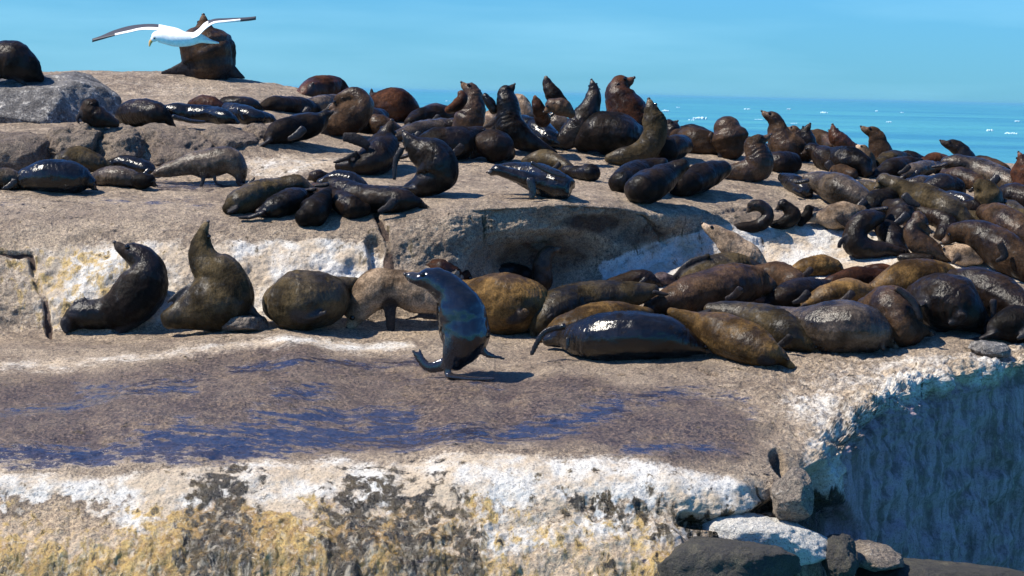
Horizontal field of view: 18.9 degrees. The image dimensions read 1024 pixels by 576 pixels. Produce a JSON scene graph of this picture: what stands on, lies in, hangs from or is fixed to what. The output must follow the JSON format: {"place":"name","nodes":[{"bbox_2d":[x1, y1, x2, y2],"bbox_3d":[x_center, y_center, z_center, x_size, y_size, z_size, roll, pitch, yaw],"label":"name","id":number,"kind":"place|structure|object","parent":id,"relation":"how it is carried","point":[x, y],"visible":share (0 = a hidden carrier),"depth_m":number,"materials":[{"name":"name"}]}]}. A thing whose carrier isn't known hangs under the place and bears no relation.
{"place":"outdoors","nodes":[
{"label":"outdoors","id":0,"kind":"place"},
{"bbox_2d":[92,16,255,46],"bbox_3d":[-2.245,-1.684,20.120,1.141,0.213,0.366,3,4,28],"label":"kelp gull","id":1,"kind":"object","parent":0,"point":[170,36],"visible":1,"depth_m":19.98,"materials":[{"name":"white"}]},
{"bbox_2d":[0,70,1023,575],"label":"rock island","id":2,"kind":"object","parent":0,"point":[154,446],"visible":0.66,"depth_m":24.07,"materials":[{"name":"stone"}]},
{"bbox_2d":[0,131,50,170],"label":"boulder","id":3,"kind":"object","parent":2,"relation":"on","point":[19,151],"visible":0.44,"depth_m":29.25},
{"bbox_2d":[17,159,97,193],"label":"fur seal","id":4,"kind":"object","parent":2,"relation":"on","point":[60,175],"visible":1,"depth_m":28.08,"materials":[{"name":"black"}]},
{"bbox_2d":[0,74,121,123],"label":"boulder","id":5,"kind":"object","parent":2,"relation":"on","point":[57,98],"visible":0.41,"depth_m":30.95,"materials":[{"name":"stone"}]},
{"bbox_2d":[0,40,43,85],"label":"fur seal","id":6,"kind":"object","parent":5,"relation":"on","point":[19,62],"visible":1,"depth_m":31.12,"materials":[{"name":"black"}]},
{"bbox_2d":[46,123,107,158],"bbox_3d":[-4.221,-1.365,29.716,0.661,0.510,0.953,1,4,0],"label":"boulder","id":7,"kind":"object","parent":2,"relation":"on","point":[62,138],"visible":0.52,"depth_m":29.41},
{"bbox_2d":[76,98,119,127],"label":"fur seal","id":8,"kind":"object","parent":7,"relation":"on","point":[92,112],"visible":1,"depth_m":29.61,"materials":[{"name":"black"}]},
{"bbox_2d":[54,146,111,171],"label":"fur seal","id":9,"kind":"object","parent":2,"relation":"on","point":[90,160],"visible":0.69,"depth_m":28.95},
{"bbox_2d":[60,240,168,333],"bbox_3d":[-3.407,0.017,26.337,0.920,0.847,0.444,1,4,0],"label":"fur seal","id":10,"kind":"object","parent":2,"relation":"on","point":[134,297],"visible":1,"depth_m":26.21,"materials":[{"name":"black"}]},
{"bbox_2d":[91,166,149,187],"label":"fur seal","id":11,"kind":"object","parent":2,"relation":"on","point":[118,176],"visible":0.9,"depth_m":28.51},
{"bbox_2d":[96,123,146,159],"bbox_3d":[-3.765,-1.317,29.784,0.638,0.558,0.966,1,4,0],"label":"boulder","id":12,"kind":"object","parent":2,"relation":"on","point":[122,139],"visible":0.44,"depth_m":29.44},
{"bbox_2d":[107,155,155,173],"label":"fur seal","id":13,"kind":"object","parent":2,"relation":"on","point":[139,165],"visible":0.6,"depth_m":29.17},
{"bbox_2d":[115,98,175,126],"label":"fur seal","id":14,"kind":"object","parent":2,"relation":"on","point":[138,112],"visible":0.88,"depth_m":30.20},
{"bbox_2d":[135,123,212,165],"bbox_3d":[-3.261,-1.310,29.907,1.034,0.586,1.074,1,4,0],"label":"boulder","id":15,"kind":"object","parent":2,"relation":"on","point":[166,143],"visible":0.52,"depth_m":29.59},
{"bbox_2d":[151,146,254,186],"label":"fur seal","id":16,"kind":"object","parent":2,"relation":"on","point":[212,162],"visible":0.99,"depth_m":28.76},
{"bbox_2d":[161,13,244,79],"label":"fur seal","id":17,"kind":"object","parent":2,"relation":"on","point":[208,61],"visible":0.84,"depth_m":33.58,"materials":[{"name":"black"}]},
{"bbox_2d":[160,220,264,331],"bbox_3d":[-2.538,-0.097,26.009,0.754,0.954,0.559,-1,4,-30],"label":"fur seal","id":18,"kind":"object","parent":2,"relation":"on","point":[216,294],"visible":0.96,"depth_m":25.90,"materials":[{"name":"black"}]},
{"bbox_2d":[200,124,260,148],"bbox_3d":[-2.749,-1.369,30.105,0.679,0.478,0.938,1,4,0],"label":"boulder","id":19,"kind":"object","parent":2,"relation":"on","point":[219,135],"visible":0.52,"depth_m":29.77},
{"bbox_2d":[166,103,239,124],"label":"fur seal","id":20,"kind":"object","parent":19,"relation":"on","point":[193,114],"visible":0.98,"depth_m":30.25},
{"bbox_2d":[222,315,268,331],"bbox_3d":[-2.276,0.309,26.031,0.430,0.186,0.456,1,4,0],"label":"boulder","id":21,"kind":"object","parent":2,"relation":"on","point":[245,323],"visible":0.85,"depth_m":25.86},
{"bbox_2d":[242,122,268,138],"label":"boulder","id":22,"kind":"object","parent":2,"relation":"on","point":[258,129],"visible":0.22,"depth_m":30.23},
{"bbox_2d":[222,102,275,124],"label":"fur seal","id":23,"kind":"object","parent":22,"relation":"on","point":[245,114],"visible":0.79,"depth_m":30.55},
{"bbox_2d":[222,174,313,213],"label":"fur seal","id":24,"kind":"object","parent":2,"relation":"on","point":[251,196],"visible":0.73,"depth_m":27.47,"materials":[{"name":"black"}]},
{"bbox_2d":[238,187,316,219],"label":"fur seal","id":25,"kind":"object","parent":2,"relation":"on","point":[285,202],"visible":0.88,"depth_m":27.24,"materials":[{"name":"black"}]},
{"bbox_2d":[260,95,321,112],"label":"fur seal","id":26,"kind":"object","parent":2,"relation":"on","point":[292,104],"visible":0.78,"depth_m":32.34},
{"bbox_2d":[258,110,333,146],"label":"fur seal","id":27,"kind":"object","parent":2,"relation":"on","point":[297,127],"visible":1,"depth_m":30.06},
{"bbox_2d":[262,269,357,330],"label":"fur seal","id":28,"kind":"object","parent":2,"relation":"on","point":[302,300],"visible":1,"depth_m":25.89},
{"bbox_2d":[295,188,332,226],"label":"fur seal","id":29,"kind":"object","parent":2,"relation":"on","point":[315,209],"visible":1,"depth_m":27.08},
{"bbox_2d":[297,75,348,96],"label":"fur seal","id":30,"kind":"object","parent":2,"relation":"on","point":[316,85],"visible":0.52,"depth_m":33.70,"materials":[{"name":"black"}]},
{"bbox_2d":[323,187,370,218],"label":"fur seal","id":31,"kind":"object","parent":2,"relation":"on","point":[347,205],"visible":0.86,"depth_m":27.22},
{"bbox_2d":[321,87,373,135],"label":"fur seal","id":32,"kind":"object","parent":2,"relation":"on","point":[352,108],"visible":0.88,"depth_m":31.07,"materials":[{"name":"black"}]},
{"bbox_2d":[333,119,399,175],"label":"fur seal","id":33,"kind":"object","parent":2,"relation":"on","point":[374,155],"visible":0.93,"depth_m":29.14,"materials":[{"name":"black"}]},
{"bbox_2d":[314,176,428,212],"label":"fur seal","id":34,"kind":"object","parent":2,"relation":"on","point":[381,199],"visible":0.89,"depth_m":27.28,"materials":[{"name":"black"}]},
{"bbox_2d":[344,268,436,330],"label":"fur seal","id":35,"kind":"object","parent":2,"relation":"on","point":[386,290],"visible":0.72,"depth_m":26.22,"materials":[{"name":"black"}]},
{"bbox_2d":[369,87,419,121],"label":"fur seal","id":36,"kind":"object","parent":2,"relation":"on","point":[398,104],"visible":0.59,"depth_m":33.05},
{"bbox_2d":[389,130,458,196],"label":"fur seal","id":37,"kind":"object","parent":2,"relation":"on","point":[434,161],"visible":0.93,"depth_m":27.72,"materials":[{"name":"black"}]},
{"bbox_2d":[395,118,453,141],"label":"fur seal","id":38,"kind":"object","parent":2,"relation":"on","point":[418,128],"visible":0.52,"depth_m":31.35,"materials":[{"name":"black"}]},
{"bbox_2d":[402,105,454,126],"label":"fur seal","id":39,"kind":"object","parent":2,"relation":"on","point":[429,112],"visible":0.5,"depth_m":32.64,"materials":[{"name":"black"}]},
{"bbox_2d":[400,126,486,160],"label":"fur seal","id":40,"kind":"object","parent":2,"relation":"on","point":[459,141],"visible":0.59,"depth_m":30.08,"materials":[{"name":"black"}]},
{"bbox_2d":[403,267,504,380],"bbox_3d":[-0.467,0.286,24.608,0.828,0.894,0.418,1,4,0],"label":"fur seal","id":41,"kind":"object","parent":2,"relation":"on","point":[463,325],"visible":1,"depth_m":24.48,"materials":[{"name":"black"}]},
{"bbox_2d":[452,81,485,126],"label":"fur seal","id":42,"kind":"object","parent":2,"relation":"on","point":[472,112],"visible":0.61,"depth_m":31.30,"materials":[{"name":"black"}]},
{"bbox_2d":[468,129,515,162],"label":"fur seal","id":43,"kind":"object","parent":2,"relation":"on","point":[493,145],"visible":1,"depth_m":30.11,"materials":[{"name":"black"}]},
{"bbox_2d":[463,272,547,334],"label":"fur seal","id":44,"kind":"object","parent":2,"relation":"on","point":[512,303],"visible":0.56,"depth_m":26.13,"materials":[{"name":"gold fur"}]},
{"bbox_2d":[495,83,556,152],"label":"fur seal","id":45,"kind":"object","parent":2,"relation":"on","point":[511,123],"visible":0.79,"depth_m":30.75,"materials":[{"name":"black"}]},
{"bbox_2d":[486,161,574,199],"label":"fur seal","id":46,"kind":"object","parent":2,"relation":"on","point":[534,179],"visible":1,"depth_m":27.64,"materials":[{"name":"black"}]},
{"bbox_2d":[521,113,567,149],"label":"fur seal","id":47,"kind":"object","parent":2,"relation":"on","point":[548,134],"visible":0.43,"depth_m":31.12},
{"bbox_2d":[531,245,561,290],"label":"fur seal","id":48,"kind":"object","parent":2,"relation":"on","point":[542,269],"visible":0.77,"depth_m":27.52,"materials":[{"name":"black"}]},
{"bbox_2d":[521,149,573,170],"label":"fur seal","id":49,"kind":"object","parent":2,"relation":"on","point":[551,158],"visible":0.58,"depth_m":29.80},
{"bbox_2d":[543,98,574,117],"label":"fur seal","id":50,"kind":"object","parent":2,"relation":"on","point":[560,106],"visible":1,"depth_m":30.14,"materials":[{"name":"black"}]},
{"bbox_2d":[557,78,600,148],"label":"fur seal","id":51,"kind":"object","parent":2,"relation":"on","point":[585,109],"visible":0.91,"depth_m":31.06,"materials":[{"name":"black"}]},
{"bbox_2d":[561,164,600,181],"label":"fur seal","id":52,"kind":"object","parent":2,"relation":"on","point":[590,172],"visible":0.98,"depth_m":29.21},
{"bbox_2d":[540,301,653,342],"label":"fur seal","id":53,"kind":"object","parent":2,"relation":"on","point":[580,312],"visible":0.33,"depth_m":25.89,"materials":[{"name":"brown fur"}]},
{"bbox_2d":[528,280,668,336],"bbox_3d":[0.710,0.190,26.438,1.188,0.496,0.798,1,4,-9],"label":"fur seal","id":54,"kind":"object","parent":2,"relation":"on","point":[560,300],"visible":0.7,"depth_m":26.41,"materials":[{"name":"black"}]},
{"bbox_2d":[573,111,642,154],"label":"fur seal","id":55,"kind":"object","parent":2,"relation":"on","point":[604,132],"visible":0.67,"depth_m":30.87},
{"bbox_2d":[530,310,711,360],"bbox_3d":[0.909,0.394,25.174,1.483,0.434,0.621,2,4,15],"label":"fur seal","id":56,"kind":"object","parent":2,"relation":"on","point":[621,335],"visible":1,"depth_m":24.96,"materials":[{"name":"black"}]},
{"bbox_2d":[605,75,645,125],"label":"fur seal","id":57,"kind":"object","parent":2,"relation":"on","point":[621,96],"visible":0.52,"depth_m":31.51,"materials":[{"name":"black"}]},
{"bbox_2d":[607,269,662,287],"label":"fur seal","id":58,"kind":"object","parent":2,"relation":"on","point":[644,276],"visible":0.58,"depth_m":27.57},
{"bbox_2d":[605,97,667,164],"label":"fur seal","id":59,"kind":"object","parent":2,"relation":"on","point":[649,142],"visible":0.91,"depth_m":30.37,"materials":[{"name":"black"}]},
{"bbox_2d":[608,158,667,192],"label":"fur seal","id":60,"kind":"object","parent":2,"relation":"on","point":[621,176],"visible":0.59,"depth_m":28.65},
{"bbox_2d":[624,159,689,203],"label":"fur seal","id":61,"kind":"object","parent":2,"relation":"on","point":[654,183],"visible":1,"depth_m":28.18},
{"bbox_2d":[670,126,722,157],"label":"fur seal","id":62,"kind":"object","parent":2,"relation":"on","point":[700,138],"visible":0.71,"depth_m":31.82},
{"bbox_2d":[670,160,731,196],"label":"fur seal","id":63,"kind":"object","parent":2,"relation":"on","point":[697,178],"visible":0.85,"depth_m":29.15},
{"bbox_2d":[643,263,776,314],"bbox_3d":[1.800,0.026,26.866,1.397,0.473,0.736,-1,5,-37],"label":"fur seal","id":64,"kind":"object","parent":2,"relation":"on","point":[700,290],"visible":0.83,"depth_m":26.80,"materials":[{"name":"black"}]},
{"bbox_2d":[672,252,759,278],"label":"fur seal","id":65,"kind":"object","parent":2,"relation":"on","point":[699,263],"visible":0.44,"depth_m":27.67,"materials":[{"name":"black"}]},
{"bbox_2d":[657,536,800,575],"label":"boulder","id":66,"kind":"object","parent":2,"relation":"on","point":[701,556],"visible":0.98,"depth_m":21.42,"materials":[{"name":"stone"}]},
{"bbox_2d":[710,116,748,159],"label":"fur seal","id":67,"kind":"object","parent":2,"relation":"on","point":[730,134],"visible":0.95,"depth_m":31.61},
{"bbox_2d":[667,307,796,368],"bbox_3d":[1.803,0.407,25.082,1.087,0.447,0.440,5,5,41],"label":"fur seal","id":68,"kind":"object","parent":2,"relation":"on","point":[727,336],"visible":0.99,"depth_m":24.86,"materials":[{"name":"gold fur"}]},
{"bbox_2d":[701,222,766,263],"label":"fur seal","id":69,"kind":"object","parent":2,"relation":"on","point":[723,239],"visible":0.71,"depth_m":28.02,"materials":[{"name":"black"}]},
{"bbox_2d":[725,134,773,182],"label":"fur seal","id":70,"kind":"object","parent":2,"relation":"on","point":[756,164],"visible":0.91,"depth_m":30.18,"materials":[{"name":"black"}]},
{"bbox_2d":[734,199,773,232],"bbox_3d":[2.228,-0.670,28.713,0.443,0.319,0.133,1,4,0],"label":"seal pup","id":71,"kind":"object","parent":2,"relation":"on","point":[763,221],"visible":0.98,"depth_m":28.67,"materials":[{"name":"black fur"}]},
{"bbox_2d":[700,301,819,352],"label":"fur seal","id":72,"kind":"object","parent":2,"relation":"on","point":[784,328],"visible":0.69,"depth_m":25.53,"materials":[{"name":"black"}]},
{"bbox_2d":[702,512,827,565],"bbox_3d":[1.851,1.815,22.255,1.028,0.393,0.677,1,4,0],"label":"boulder","id":73,"kind":"object","parent":2,"relation":"on","point":[806,546],"visible":0.59,"depth_m":22.01,"materials":[{"name":"stone"}]},
{"bbox_2d":[770,467,813,521],"bbox_3d":[2.033,1.504,22.350,0.320,0.399,0.406,1,4,0],"label":"boulder","id":74,"kind":"object","parent":73,"relation":"on","point":[791,494],"visible":1,"depth_m":22.23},
{"bbox_2d":[755,261,804,285],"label":"fur seal","id":75,"kind":"object","parent":2,"relation":"on","point":[778,272],"visible":0.3,"depth_m":27.55,"materials":[{"name":"brown"}]},
{"bbox_2d":[770,199,800,229],"bbox_3d":[2.562,-0.692,28.852,0.303,0.292,0.146,1,4,0],"label":"seal pup","id":76,"kind":"object","parent":2,"relation":"on","point":[790,218],"visible":1,"depth_m":28.80,"materials":[{"name":"black fur"}]},
{"bbox_2d":[761,110,810,161],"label":"fur seal","id":77,"kind":"object","parent":2,"relation":"on","point":[783,137],"visible":0.71,"depth_m":31.89,"materials":[{"name":"black"}]},
{"bbox_2d":[771,151,801,172],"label":"fur seal","id":78,"kind":"object","parent":2,"relation":"on","point":[787,162],"visible":0.68,"depth_m":31.14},
{"bbox_2d":[778,173,812,197],"bbox_3d":[2.775,-0.991,29.988,0.245,0.256,0.545,0,4,-13],"label":"seal pup","id":79,"kind":"object","parent":2,"relation":"on","point":[787,180],"visible":0.91,"depth_m":29.86,"materials":[{"name":"fur"}]},
{"bbox_2d":[764,277,832,306],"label":"fur seal","id":80,"kind":"object","parent":2,"relation":"on","point":[794,292],"visible":0.66,"depth_m":27.13,"materials":[{"name":"black"}]},
{"bbox_2d":[792,254,843,276],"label":"fur seal","id":81,"kind":"object","parent":2,"relation":"on","point":[820,265],"visible":0.7,"depth_m":28.13,"materials":[{"name":"brown fur"}]},
{"bbox_2d":[800,143,860,175],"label":"fur seal","id":82,"kind":"object","parent":2,"relation":"on","point":[818,155],"visible":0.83,"depth_m":31.58,"materials":[{"name":"black"}]},
{"bbox_2d":[794,171,869,206],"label":"fur seal","id":83,"kind":"object","parent":2,"relation":"on","point":[831,187],"visible":0.86,"depth_m":29.47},
{"bbox_2d":[800,278,874,306],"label":"fur seal","id":84,"kind":"object","parent":2,"relation":"on","point":[849,289],"visible":0.57,"depth_m":27.12,"materials":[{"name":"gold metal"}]},
{"bbox_2d":[808,201,866,228],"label":"fur seal","id":85,"kind":"object","parent":2,"relation":"on","point":[838,215],"visible":0.71,"depth_m":28.89,"materials":[{"name":"brown"}]},
{"bbox_2d":[778,299,898,353],"bbox_3d":[2.649,0.319,25.642,1.116,0.461,0.590,3,4,19],"label":"fur seal","id":86,"kind":"object","parent":2,"relation":"on","point":[841,326],"visible":0.88,"depth_m":25.39,"materials":[{"name":"black"}]},
{"bbox_2d":[821,533,858,575],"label":"boulder","id":87,"kind":"object","parent":2,"relation":"on","point":[842,559],"visible":0.94,"depth_m":22.09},
{"bbox_2d":[829,146,872,177],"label":"fur seal","id":88,"kind":"object","parent":2,"relation":"on","point":[859,161],"visible":0.88,"depth_m":31.29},
{"bbox_2d":[824,266,883,283],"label":"fur seal","id":89,"kind":"object","parent":2,"relation":"on","point":[867,275],"visible":0.38,"depth_m":27.69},
{"bbox_2d":[837,209,905,258],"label":"fur seal","id":90,"kind":"object","parent":2,"relation":"on","point":[856,241],"visible":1,"depth_m":28.52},
{"bbox_2d":[860,125,892,158],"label":"fur seal","id":91,"kind":"object","parent":2,"relation":"on","point":[878,144],"visible":0.63,"depth_m":32.33,"materials":[{"name":"black"}]},
{"bbox_2d":[874,219,909,252],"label":"fur seal","id":92,"kind":"object","parent":2,"relation":"on","point":[889,231],"visible":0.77,"depth_m":28.68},
{"bbox_2d":[870,198,915,224],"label":"fur seal","id":93,"kind":"object","parent":2,"relation":"on","point":[898,211],"visible":0.64,"depth_m":29.02,"materials":[{"name":"black"}]},
{"bbox_2d":[857,285,935,347],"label":"fur seal","id":94,"kind":"object","parent":2,"relation":"on","point":[899,308],"visible":0.73,"depth_m":25.65,"materials":[{"name":"black"}]},
{"bbox_2d":[871,156,922,177],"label":"fur seal","id":95,"kind":"object","parent":2,"relation":"on","point":[895,166],"visible":0.81,"depth_m":31.42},
{"bbox_2d":[869,258,955,288],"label":"fur seal","id":96,"kind":"object","parent":2,"relation":"on","point":[905,273],"visible":0.38,"depth_m":27.25,"materials":[{"name":"gold fur"}]},
{"bbox_2d":[874,173,974,221],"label":"fur seal","id":97,"kind":"object","parent":2,"relation":"on","point":[915,194],"visible":0.73,"depth_m":29.28,"materials":[{"name":"black"}]},
{"bbox_2d":[903,211,949,261],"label":"fur seal","id":98,"kind":"object","parent":2,"relation":"on","point":[917,232],"visible":0.94,"depth_m":28.40,"materials":[{"name":"black"}]},
{"bbox_2d":[915,205,957,240],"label":"fur seal","id":99,"kind":"object","parent":2,"relation":"on","point":[940,221],"visible":0.7,"depth_m":29.08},
{"bbox_2d":[855,558,1023,575],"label":"boulder","id":100,"kind":"object","parent":2,"relation":"on","point":[919,567],"visible":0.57,"depth_m":22.75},
{"bbox_2d":[855,539,903,571],"bbox_3d":[2.665,1.994,22.799,0.466,0.219,0.727,1,4,0],"label":"boulder","id":101,"kind":"object","parent":100,"relation":"on","point":[874,556],"visible":0.73,"depth_m":22.56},
{"bbox_2d":[923,173,965,192],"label":"fur seal","id":102,"kind":"object","parent":2,"relation":"on","point":[945,182],"visible":0.54,"depth_m":30.41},
{"bbox_2d":[906,273,990,334],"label":"fur seal","id":103,"kind":"object","parent":2,"relation":"on","point":[947,301],"visible":0.83,"depth_m":26.05,"materials":[{"name":"black"}]},
{"bbox_2d":[942,243,982,266],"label":"fur seal","id":104,"kind":"object","parent":2,"relation":"on","point":[961,254],"visible":1,"depth_m":28.30,"materials":[{"name":"beige"}]},
{"bbox_2d":[939,167,985,191],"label":"fur seal","id":105,"kind":"object","parent":2,"relation":"on","point":[967,176],"visible":0.45,"depth_m":31.21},
{"bbox_2d":[931,154,1011,186],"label":"fur seal","id":106,"kind":"object","parent":2,"relation":"on","point":[998,175],"visible":0.57,"depth_m":31.47,"materials":[{"name":"black"}]},
{"bbox_2d":[940,220,1023,282],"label":"fur seal","id":107,"kind":"object","parent":2,"relation":"on","point":[998,248],"visible":1,"depth_m":28.15,"materials":[{"name":"black"}]},
{"bbox_2d":[947,266,1023,317],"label":"fur seal","id":108,"kind":"object","parent":2,"relation":"on","point":[997,292],"visible":0.57,"depth_m":26.46,"materials":[{"name":"black"}]},
{"bbox_2d":[972,178,1003,203],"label":"fur seal","id":109,"kind":"object","parent":2,"relation":"on","point":[987,191],"visible":0.7,"depth_m":29.60,"materials":[{"name":"black"}]},
{"bbox_2d":[968,340,1010,357],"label":"boulder","id":110,"kind":"object","parent":2,"relation":"on","point":[992,349],"visible":1,"depth_m":25.60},
{"bbox_2d":[969,305,1023,343],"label":"fur seal","id":111,"kind":"object","parent":2,"relation":"on","point":[1006,323],"visible":0.99,"depth_m":25.99,"materials":[{"name":"black"}]},
{"bbox_2d":[976,202,1023,241],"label":"fur seal","id":112,"kind":"object","parent":2,"relation":"on","point":[1007,217],"visible":0.59,"depth_m":28.86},
{"bbox_2d":[0,0,1023,103],"label":"sky","id":113,"kind":"structure","parent":0,"point":[944,51],"materials":[{"name":"blue"}]},
{"bbox_2d":[364,89,1023,163],"bbox_3d":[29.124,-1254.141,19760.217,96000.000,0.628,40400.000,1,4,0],"label":"sea","id":114,"kind":"structure","parent":0,"point":[922,128],"depth_m":954.50,"materials":[{"name":"liquid"}]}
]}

